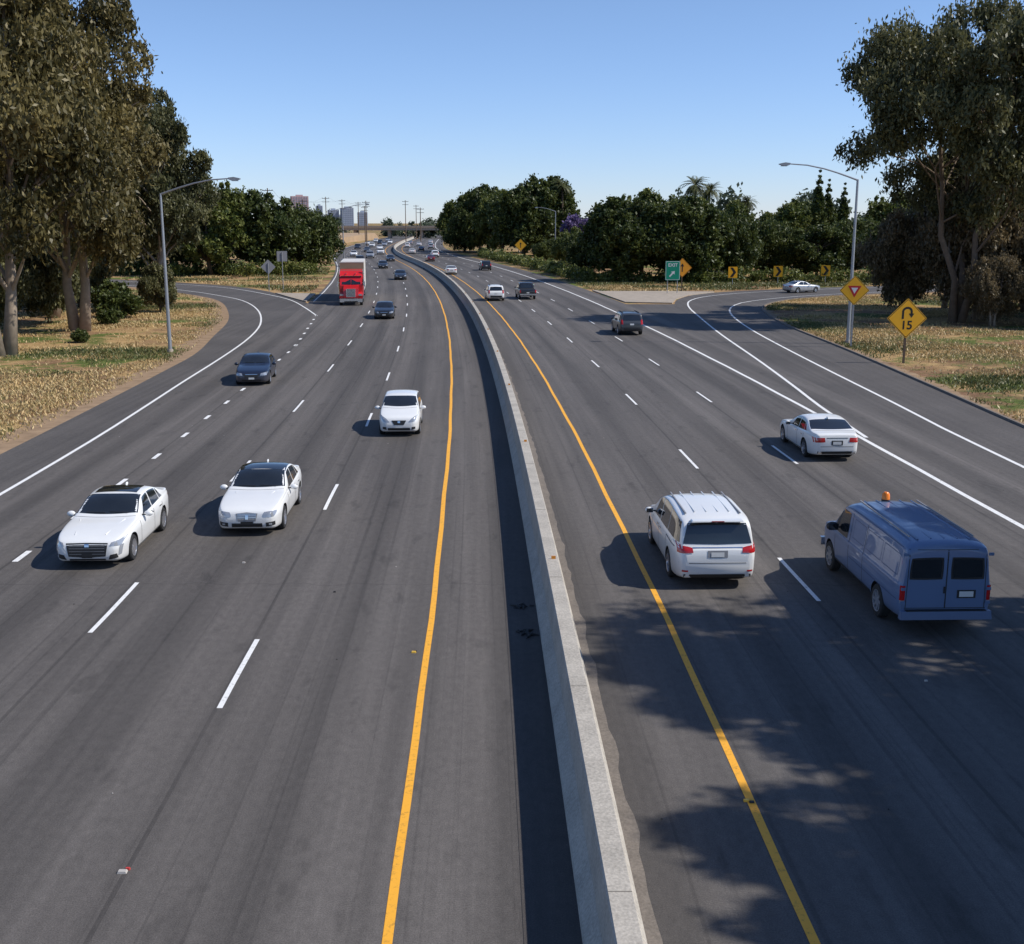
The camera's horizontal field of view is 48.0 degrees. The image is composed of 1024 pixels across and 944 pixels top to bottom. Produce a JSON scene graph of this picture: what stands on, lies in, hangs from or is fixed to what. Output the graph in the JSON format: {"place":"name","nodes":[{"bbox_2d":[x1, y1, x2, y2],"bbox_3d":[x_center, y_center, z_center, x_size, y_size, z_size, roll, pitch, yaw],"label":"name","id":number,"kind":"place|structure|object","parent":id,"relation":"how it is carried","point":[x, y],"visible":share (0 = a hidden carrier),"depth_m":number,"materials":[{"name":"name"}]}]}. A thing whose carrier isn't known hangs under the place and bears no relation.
{"place":"outdoors","nodes":[
{"label":"outdoors","id":0,"kind":"place"},
{"bbox_2d":[0,289,222,441],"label":"dry grass","id":1,"kind":"structure","parent":0,"point":[152,311],"depth_m":72.91,"materials":[{"name":"plant"}]},
{"bbox_2d":[0,279,306,492],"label":"ramp road","id":2,"kind":"structure","parent":0,"point":[22,461],"depth_m":63.67,"materials":[{"name":"asphalt"}]},
{"bbox_2d":[112,267,329,292],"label":"dry grass","id":3,"kind":"structure","parent":0,"point":[207,278],"depth_m":169.88,"materials":[{"name":"plant"}]},
{"bbox_2d":[0,234,523,943],"bbox_3d":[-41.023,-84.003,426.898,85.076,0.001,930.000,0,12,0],"label":"freeway road","id":4,"kind":"structure","parent":0,"point":[264,804],"depth_m":22.43,"materials":[{"name":"asphalt"}]},
{"bbox_2d":[57,482,168,560],"bbox_3d":[-10.738,1.234,31.184,2.270,1.470,4.960,0,12,-2],"label":"white sedan","id":5,"kind":"object","parent":4,"relation":"on","point":[113,522],"visible":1,"depth_m":30.13,"materials":[{"name":"paint"}]},
{"bbox_2d":[234,351,275,383],"bbox_3d":[-14.150,-5.824,63.666,2.270,1.470,4.958,-1,12,-6],"label":"navy sedan","id":6,"kind":"object","parent":4,"relation":"on","point":[256,367],"visible":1,"depth_m":62.20,"materials":[{"name":"paint"}]},
{"bbox_2d":[218,459,301,528],"bbox_3d":[-7.442,0.566,34.261,2.270,1.470,4.962,0,12,-2],"label":"white sedan","id":7,"kind":"object","parent":4,"relation":"on","point":[267,494],"visible":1,"depth_m":33.06,"materials":[{"name":"paint"}]},
{"bbox_2d":[337,258,365,304],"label":"red semi truck","id":8,"kind":"object","parent":4,"relation":"on","point":[351,282],"visible":1,"depth_m":122.05,"materials":[{"name":"paint"}]},
{"bbox_2d":[372,301,396,318],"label":"black sedan","id":9,"kind":"object","parent":4,"relation":"on","point":[384,309],"visible":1,"depth_m":104.10,"materials":[{"name":"paint"}]},
{"bbox_2d":[393,270,406,279],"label":"black sedan","id":10,"kind":"object","parent":4,"relation":"on","point":[399,274],"visible":1,"depth_m":174.31,"materials":[{"name":"paint"}]},
{"bbox_2d":[375,390,425,433],"bbox_3d":[-4.688,-2.609,48.729,2.130,1.530,4.176,-1,12,-2],"label":"white hatchback","id":11,"kind":"object","parent":4,"relation":"on","point":[401,410],"visible":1,"depth_m":47.38,"materials":[{"name":"paint"}]},
{"bbox_2d":[391,246,582,943],"bbox_3d":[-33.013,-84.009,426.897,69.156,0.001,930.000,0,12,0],"label":"barrier gutter","id":12,"kind":"object","parent":4,"relation":"on","point":[550,913],"visible":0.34,"depth_m":19.66,"materials":[{"name":"asphalt"}]},
{"bbox_2d":[112,382,1003,873],"bbox_3d":[0.003,-0.216,41.151,32.084,0.075,52.596,0,12,0],"label":"road debris","id":13,"kind":"object","parent":4,"relation":"on","point":[526,632],"visible":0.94,"depth_m":24.35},
{"bbox_2d":[496,344,662,943],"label":"barrier gutter","id":14,"kind":"object","parent":4,"relation":"on","point":[630,830],"visible":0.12,"depth_m":19.32,"materials":[{"name":"concrete"}]},
{"bbox_2d":[290,195,308,210],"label":"office tower","id":15,"kind":"structure","parent":0,"point":[296,198],"depth_m":2419.92,"materials":[{"name":"pink stone"}]},
{"bbox_2d":[222,233,378,245],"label":"embankment","id":16,"kind":"structure","parent":0,"point":[352,237],"depth_m":534.89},
{"bbox_2d":[340,206,353,225],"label":"office tower","id":17,"kind":"structure","parent":0,"point":[348,216],"depth_m":2430.67,"materials":[{"name":"grey stone"}]},
{"bbox_2d":[357,211,367,225],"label":"office tower","id":18,"kind":"structure","parent":0,"point":[361,218],"depth_m":2530.07,"materials":[{"name":"grey stone"}]},
{"bbox_2d":[0,223,1023,435],"bbox_3d":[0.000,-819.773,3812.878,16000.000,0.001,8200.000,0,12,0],"label":"ground","id":19,"kind":"structure","parent":0,"point":[78,364],"depth_m":89.04,"materials":[{"name":"beige plant"}]},
{"bbox_2d":[0,263,39,325],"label":"shrub","id":20,"kind":"object","parent":19,"relation":"on","point":[23,286],"visible":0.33,"depth_m":90.60,"materials":[{"name":"green plant"}]},
{"bbox_2d":[0,143,52,276],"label":"eucalyptus tree","id":21,"kind":"object","parent":19,"relation":"on","point":[20,180],"visible":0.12,"depth_m":79.51,"materials":[{"name":"green plant"}]},
{"bbox_2d":[18,244,80,323],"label":"shrub","id":22,"kind":"object","parent":19,"relation":"on","point":[46,300],"visible":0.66,"depth_m":97.72,"materials":[{"name":"green plant"}]},
{"bbox_2d":[20,212,93,317],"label":"eucalyptus tree","id":23,"kind":"object","parent":19,"relation":"on","point":[73,249],"visible":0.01,"depth_m":102.38,"materials":[{"name":"green plant"}]},
{"bbox_2d":[0,0,135,357],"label":"eucalyptus tree","id":24,"kind":"object","parent":19,"relation":"on","point":[53,126],"visible":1,"depth_m":70.86,"materials":[{"name":"green plant"}]},
{"bbox_2d":[70,327,89,342],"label":"shrub","id":25,"kind":"object","parent":19,"relation":"on","point":[79,335],"visible":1,"depth_m":83.40,"materials":[{"name":"green plant"}]},
{"bbox_2d":[0,0,178,331],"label":"eucalyptus tree","id":26,"kind":"object","parent":19,"relation":"on","point":[114,19],"visible":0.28,"depth_m":88.16,"materials":[{"name":"green plant"}]},
{"bbox_2d":[75,254,111,306],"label":"shrub","id":27,"kind":"object","parent":19,"relation":"on","point":[99,274],"visible":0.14,"depth_m":116.68,"materials":[{"name":"green plant"}]},
{"bbox_2d":[95,306,123,324],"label":"shrub","id":28,"kind":"object","parent":19,"relation":"on","point":[111,316],"visible":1,"depth_m":97.89,"materials":[{"name":"green plant"}]},
{"bbox_2d":[90,276,134,305],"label":"shrub","id":29,"kind":"object","parent":19,"relation":"on","point":[114,287],"visible":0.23,"depth_m":110.54,"materials":[{"name":"green plant"}]},
{"bbox_2d":[0,287,228,453],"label":"sandy verge","id":30,"kind":"structure","parent":19,"relation":"on","point":[38,429],"depth_m":60.28,"materials":[{"name":"soil"}]},
{"bbox_2d":[93,287,144,316],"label":"shrub","id":31,"kind":"object","parent":19,"relation":"on","point":[125,302],"visible":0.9,"depth_m":104.31,"materials":[{"name":"green plant"}]},
{"bbox_2d":[135,261,177,311],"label":"shrub","id":32,"kind":"object","parent":19,"relation":"on","point":[149,285],"visible":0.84,"depth_m":109.84,"materials":[{"name":"green plant"}]},
{"bbox_2d":[125,183,204,268],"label":"oak tree","id":33,"kind":"object","parent":19,"relation":"on","point":[179,258],"visible":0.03,"depth_m":191.57,"materials":[{"name":"green plant"}]},
{"bbox_2d":[116,87,224,307],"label":"eucalyptus tree","id":34,"kind":"object","parent":19,"relation":"on","point":[180,204],"visible":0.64,"depth_m":114.72,"materials":[{"name":"green plant"}]},
{"bbox_2d":[159,177,240,352],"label":"street lamp","id":35,"kind":"object","parent":19,"relation":"on","point":[169,349],"visible":0.98,"depth_m":75.87,"materials":[{"name":"metal"}]},
{"bbox_2d":[177,175,250,274],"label":"pepper tree","id":36,"kind":"object","parent":19,"relation":"on","point":[227,226],"visible":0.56,"depth_m":184.38,"materials":[{"name":"green plant"}]},
{"bbox_2d":[216,188,311,269],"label":"oak tree","id":37,"kind":"object","parent":19,"relation":"on","point":[272,226],"visible":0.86,"depth_m":188.68,"materials":[{"name":"green plant"}]},
{"bbox_2d":[261,260,274,291],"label":"traffic sign","id":38,"kind":"object","parent":19,"relation":"on","point":[268,266],"visible":1,"depth_m":143.83,"materials":[{"name":"metal"}]},
{"bbox_2d":[277,251,286,289],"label":"traffic sign","id":39,"kind":"object","parent":19,"relation":"on","point":[282,256],"visible":0.9,"depth_m":147.50,"materials":[{"name":"metal"}]},
{"bbox_2d":[275,293,315,301],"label":"concrete traffic island","id":40,"kind":"structure","parent":19,"relation":"on","point":[304,297],"depth_m":135.48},
{"bbox_2d":[279,202,346,270],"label":"oak tree","id":41,"kind":"object","parent":19,"relation":"on","point":[323,232],"visible":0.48,"depth_m":197.51,"materials":[{"name":"green plant"}]},
{"bbox_2d":[337,226,438,237],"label":"overpass bridge","id":42,"kind":"structure","parent":19,"relation":"on","point":[388,228],"depth_m":620.75,"materials":[{"name":"beige concrete"}]},
{"bbox_2d":[433,199,456,249],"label":"pepper tree","id":43,"kind":"object","parent":19,"relation":"on","point":[445,215],"visible":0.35,"depth_m":354.26,"materials":[{"name":"green plant"}]},
{"bbox_2d":[437,215,467,251],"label":"oak tree","id":44,"kind":"object","parent":19,"relation":"on","point":[450,239],"visible":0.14,"depth_m":335.00,"materials":[{"name":"green plant"}]},
{"bbox_2d":[446,188,493,251],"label":"oak tree","id":45,"kind":"object","parent":19,"relation":"on","point":[460,222],"visible":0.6,"depth_m":319.22,"materials":[{"name":"green plant"}]},
{"bbox_2d":[452,183,507,249],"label":"oak tree","id":46,"kind":"object","parent":19,"relation":"on","point":[486,187],"visible":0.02,"depth_m":337.68,"materials":[{"name":"green plant"}]},
{"bbox_2d":[468,188,508,250],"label":"pepper tree","id":47,"kind":"object","parent":19,"relation":"on","point":[479,219],"visible":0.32,"depth_m":305.75,"materials":[{"name":"green plant"}]},
{"bbox_2d":[111,247,935,282],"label":"hedge","id":48,"kind":"object","parent":19,"relation":"on","point":[561,268],"visible":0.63,"depth_m":182.58,"materials":[{"name":"green plant"}]},
{"bbox_2d":[486,185,563,255],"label":"oak tree","id":49,"kind":"object","parent":19,"relation":"on","point":[520,203],"visible":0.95,"depth_m":288.65,"materials":[{"name":"green plant"}]},
{"bbox_2d":[530,237,558,261],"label":"oak tree","id":50,"kind":"object","parent":19,"relation":"on","point":[543,250],"visible":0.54,"depth_m":243.41,"materials":[{"name":"green plant"}]},
{"bbox_2d":[517,173,581,242],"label":"oak tree","id":51,"kind":"object","parent":19,"relation":"on","point":[551,199],"visible":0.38,"depth_m":292.70,"materials":[{"name":"green plant"}]},
{"bbox_2d":[233,182,866,251],"bbox_3d":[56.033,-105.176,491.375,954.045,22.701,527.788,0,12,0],"label":"distant trees","id":52,"kind":"object","parent":19,"relation":"on","point":[722,204],"visible":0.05,"depth_m":323.71,"materials":[{"name":"green plant"}]},
{"bbox_2d":[550,232,570,263],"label":"pepper tree","id":53,"kind":"object","parent":19,"relation":"on","point":[558,252],"visible":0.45,"depth_m":209.27,"materials":[{"name":"green plant"}]},
{"bbox_2d":[552,178,571,219],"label":"palm tree","id":54,"kind":"object","parent":19,"relation":"on","point":[562,184],"visible":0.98,"depth_m":291.17,"materials":[{"name":"green plant"}]},
{"bbox_2d":[559,213,588,232],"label":"jacaranda tree","id":55,"kind":"object","parent":19,"relation":"on","point":[571,221],"visible":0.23,"depth_m":246.61,"materials":[{"name":"purple plant"}]},
{"bbox_2d":[559,230,601,271],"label":"oak tree","id":56,"kind":"object","parent":19,"relation":"on","point":[573,250],"visible":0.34,"depth_m":191.00,"materials":[{"name":"green plant"}]},
{"bbox_2d":[574,195,668,279],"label":"oak tree","id":57,"kind":"object","parent":19,"relation":"on","point":[608,237],"visible":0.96,"depth_m":165.23,"materials":[{"name":"green plant"}]},
{"bbox_2d":[621,187,665,272],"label":"pepper tree","id":58,"kind":"object","parent":19,"relation":"on","point":[648,194],"visible":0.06,"depth_m":183.58,"materials":[{"name":"green plant"}]},
{"bbox_2d":[592,290,713,303],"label":"concrete traffic island","id":59,"kind":"structure","parent":19,"relation":"on","point":[662,297],"depth_m":135.48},
{"bbox_2d":[665,261,679,292],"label":"exit sign","id":60,"kind":"object","parent":59,"relation":"on","point":[672,270],"visible":1,"depth_m":139.49,"materials":[{"name":"metal"}]},
{"bbox_2d":[680,258,691,290],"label":"warning sign","id":61,"kind":"object","parent":19,"relation":"on","point":[685,267],"visible":0.77,"depth_m":143.85,"materials":[{"name":"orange metal"}]},
{"bbox_2d":[639,193,735,279],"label":"oak tree","id":62,"kind":"object","parent":19,"relation":"on","point":[692,237],"visible":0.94,"depth_m":164.10,"materials":[{"name":"green plant"}]},
{"bbox_2d":[680,175,709,272],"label":"palm tree","id":63,"kind":"object","parent":19,"relation":"on","point":[695,189],"visible":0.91,"depth_m":188.97,"materials":[{"name":"green plant"}]},
{"bbox_2d":[698,182,722,202],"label":"palm tree","id":64,"kind":"object","parent":19,"relation":"on","point":[708,194],"visible":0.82,"depth_m":196.32,"materials":[{"name":"green plant"}]},
{"bbox_2d":[728,267,737,283],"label":"chevron sign","id":65,"kind":"object","parent":19,"relation":"on","point":[732,272],"visible":0.92,"depth_m":157.77,"materials":[{"name":"metal"}]},
{"bbox_2d":[715,199,755,270],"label":"pepper tree","id":66,"kind":"object","parent":19,"relation":"on","point":[735,207],"visible":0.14,"depth_m":189.65,"materials":[{"name":"green plant"}]},
{"bbox_2d":[715,208,768,274],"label":"oak tree","id":67,"kind":"object","parent":19,"relation":"on","point":[747,248],"visible":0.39,"depth_m":169.04,"materials":[{"name":"green plant"}]},
{"bbox_2d":[738,194,756,213],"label":"palm tree","id":68,"kind":"object","parent":19,"relation":"on","point":[748,203],"visible":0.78,"depth_m":218.53,"materials":[{"name":"green plant"}]},
{"bbox_2d":[752,216,799,277],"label":"oak tree","id":69,"kind":"object","parent":19,"relation":"on","point":[778,236],"visible":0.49,"depth_m":177.09,"materials":[{"name":"green plant"}]},
{"bbox_2d":[773,266,782,282],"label":"chevron sign","id":70,"kind":"object","parent":19,"relation":"on","point":[778,271],"visible":0.92,"depth_m":160.71,"materials":[{"name":"metal"}]},
{"bbox_2d":[756,202,812,268],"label":"pepper tree","id":71,"kind":"object","parent":19,"relation":"on","point":[791,214],"visible":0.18,"depth_m":198.61,"materials":[{"name":"green plant"}]},
{"bbox_2d":[789,198,838,231],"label":"oak tree","id":72,"kind":"object","parent":19,"relation":"on","point":[806,206],"visible":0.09,"depth_m":219.24,"materials":[{"name":"green plant"}]},
{"bbox_2d":[777,223,852,278],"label":"oak tree","id":73,"kind":"object","parent":19,"relation":"on","point":[806,250],"visible":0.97,"depth_m":175.01,"materials":[{"name":"green plant"}]},
{"bbox_2d":[808,169,827,231],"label":"cypress tree","id":74,"kind":"object","parent":19,"relation":"on","point":[819,214],"visible":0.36,"depth_m":202.04,"materials":[{"name":"green plant"}]},
{"bbox_2d":[779,162,858,342],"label":"street lamp","id":75,"kind":"object","parent":19,"relation":"on","point":[847,340],"visible":0.98,"depth_m":81.23,"materials":[{"name":"metal"}]},
{"bbox_2d":[821,265,829,278],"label":"chevron sign","id":76,"kind":"object","parent":19,"relation":"on","point":[825,269],"visible":0.92,"depth_m":163.14,"materials":[{"name":"metal"}]},
{"bbox_2d":[824,178,836,226],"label":"cypress tree","id":77,"kind":"object","parent":19,"relation":"on","point":[830,209],"visible":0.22,"depth_m":205.07,"materials":[{"name":"green plant"}]},
{"bbox_2d":[837,182,851,225],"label":"cypress tree","id":78,"kind":"object","parent":19,"relation":"on","point":[844,209],"visible":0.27,"depth_m":202.31,"materials":[{"name":"green plant"}]},
{"bbox_2d":[822,215,879,273],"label":"oak tree","id":79,"kind":"object","parent":19,"relation":"on","point":[863,230],"visible":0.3,"depth_m":180.90,"materials":[{"name":"green plant"}]},
{"bbox_2d":[840,276,868,346],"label":"yield ahead sign","id":80,"kind":"object","parent":19,"relation":"on","point":[854,290],"visible":1,"depth_m":79.75,"materials":[{"name":"metal"}]},
{"bbox_2d":[864,191,909,221],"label":"pepper tree","id":81,"kind":"object","parent":19,"relation":"on","point":[877,209],"visible":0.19,"depth_m":213.93,"materials":[{"name":"green plant"}]},
{"bbox_2d":[761,291,1023,427],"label":"kerb","id":82,"kind":"structure","parent":19,"relation":"on","point":[941,390],"depth_m":66.17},
{"bbox_2d":[763,292,1023,423],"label":"sandy verge","id":83,"kind":"structure","parent":19,"relation":"on","point":[946,388],"depth_m":64.94,"materials":[{"name":"soil"}]},
{"bbox_2d":[765,294,1023,422],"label":"dry grass","id":84,"kind":"structure","parent":19,"relation":"on","point":[976,348],"depth_m":83.89,"materials":[{"name":"plant"}]},
{"bbox_2d":[887,299,925,362],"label":"turn warning sign","id":85,"kind":"object","parent":19,"relation":"on","point":[906,318],"visible":1,"depth_m":70.90,"materials":[{"name":"yellow metal"}]},
{"bbox_2d":[854,204,966,308],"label":"willow tree","id":86,"kind":"object","parent":19,"relation":"on","point":[893,264],"visible":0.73,"depth_m":106.73,"materials":[{"name":"green plant"}]},
{"bbox_2d":[832,0,1023,322],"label":"eucalyptus tree","id":87,"kind":"object","parent":19,"relation":"on","point":[942,80],"visible":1,"depth_m":92.75,"materials":[{"name":"green plant"}]},
{"bbox_2d":[912,174,1023,319],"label":"willow tree","id":88,"kind":"object","parent":19,"relation":"on","point":[1004,238],"visible":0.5,"depth_m":99.66,"materials":[{"name":"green plant"}]},
{"bbox_2d":[949,61,1023,312],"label":"eucalyptus tree","id":89,"kind":"object","parent":19,"relation":"on","point":[1022,307],"depth_m":106.35,"materials":[{"name":"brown plant"}]},
{"bbox_2d":[956,250,1023,325],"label":"willow tree","id":90,"kind":"object","parent":19,"relation":"on","point":[985,285],"visible":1,"depth_m":95.54,"materials":[{"name":"green plant"}]},
{"bbox_2d":[68,0,1023,222],"label":"sky","id":91,"kind":"structure","parent":0,"point":[384,104],"materials":[{"name":"blue"}]},
{"bbox_2d":[627,304,674,307],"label":"gore area pavement","id":92,"kind":"structure","parent":0,"point":[645,305],"depth_m":120.99,"materials":[{"name":"concrete"}]},
{"bbox_2d":[396,234,1023,943],"bbox_3d":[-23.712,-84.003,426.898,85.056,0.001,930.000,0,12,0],"label":"freeway road","id":93,"kind":"structure","parent":0,"point":[844,726],"depth_m":23.20,"materials":[{"name":"asphalt"}]},
{"bbox_2d":[478,260,490,269],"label":"black suv","id":94,"kind":"object","parent":93,"relation":"on","point":[484,264],"visible":1,"depth_m":207.94,"materials":[{"name":"paint"}]},
{"bbox_2d":[484,284,503,300],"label":"white suv","id":95,"kind":"object","parent":93,"relation":"on","point":[494,291],"visible":1,"depth_m":127.31,"materials":[{"name":"paint"}]},
{"bbox_2d":[0,236,1023,943],"bbox_3d":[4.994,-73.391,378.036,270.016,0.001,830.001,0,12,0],"label":"lane markings","id":96,"kind":"object","parent":93,"relation":"on","point":[756,814],"visible":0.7,"depth_m":25.41,"materials":[{"name":"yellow paint"}]},
{"bbox_2d":[393,236,646,943],"bbox_3d":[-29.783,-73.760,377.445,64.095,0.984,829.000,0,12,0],"label":"median barrier","id":97,"kind":"object","parent":93,"relation":"on","point":[608,906],"visible":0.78,"depth_m":18.64,"materials":[{"name":"concrete"}]},
{"bbox_2d":[514,282,535,298],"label":"pickup truck","id":98,"kind":"object","parent":93,"relation":"on","point":[525,289],"visible":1,"depth_m":131.04,"materials":[{"name":"paint"}]},
{"bbox_2d":[611,310,642,333],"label":"suv","id":99,"kind":"object","parent":93,"relation":"on","point":[627,320],"visible":1,"depth_m":88.72,"materials":[{"name":"grey paint"}]},
{"bbox_2d":[645,491,754,577],"bbox_3d":[4.790,1.421,29.703,2.430,1.735,5.162,0,12,-2],"label":"white minivan","id":100,"kind":"object","parent":93,"relation":"on","point":[699,535],"visible":1,"depth_m":27.31,"materials":[{"name":"paint"}]},
{"bbox_2d":[780,413,857,456],"bbox_3d":[11.732,-1.601,44.234,2.270,1.470,4.958,0,12,-2],"label":"white sedan","id":101,"kind":"object","parent":93,"relation":"on","point":[809,434],"visible":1,"depth_m":42.49,"materials":[{"name":"paint"}]},
{"bbox_2d":[819,492,993,619],"bbox_3d":[9.018,1.771,26.855,2.580,2.260,5.905,0,12,-2],"label":"cargo van","id":102,"kind":"object","parent":93,"relation":"on","point":[903,560],"visible":1,"depth_m":24.40,"materials":[{"name":"blue paint"}]},
{"bbox_2d":[565,279,883,290],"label":"dry grass","id":103,"kind":"structure","parent":0,"point":[623,285],"depth_m":156.20,"materials":[{"name":"plant"}]},
{"bbox_2d":[638,285,1023,478],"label":"exit ramp road","id":104,"kind":"structure","parent":0,"point":[994,433],"depth_m":67.51,"materials":[{"name":"asphalt"}]},
{"bbox_2d":[783,281,819,292],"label":"silver sedan","id":105,"kind":"object","parent":104,"relation":"on","point":[797,286],"visible":1,"depth_m":142.38,"materials":[{"name":"paint"}]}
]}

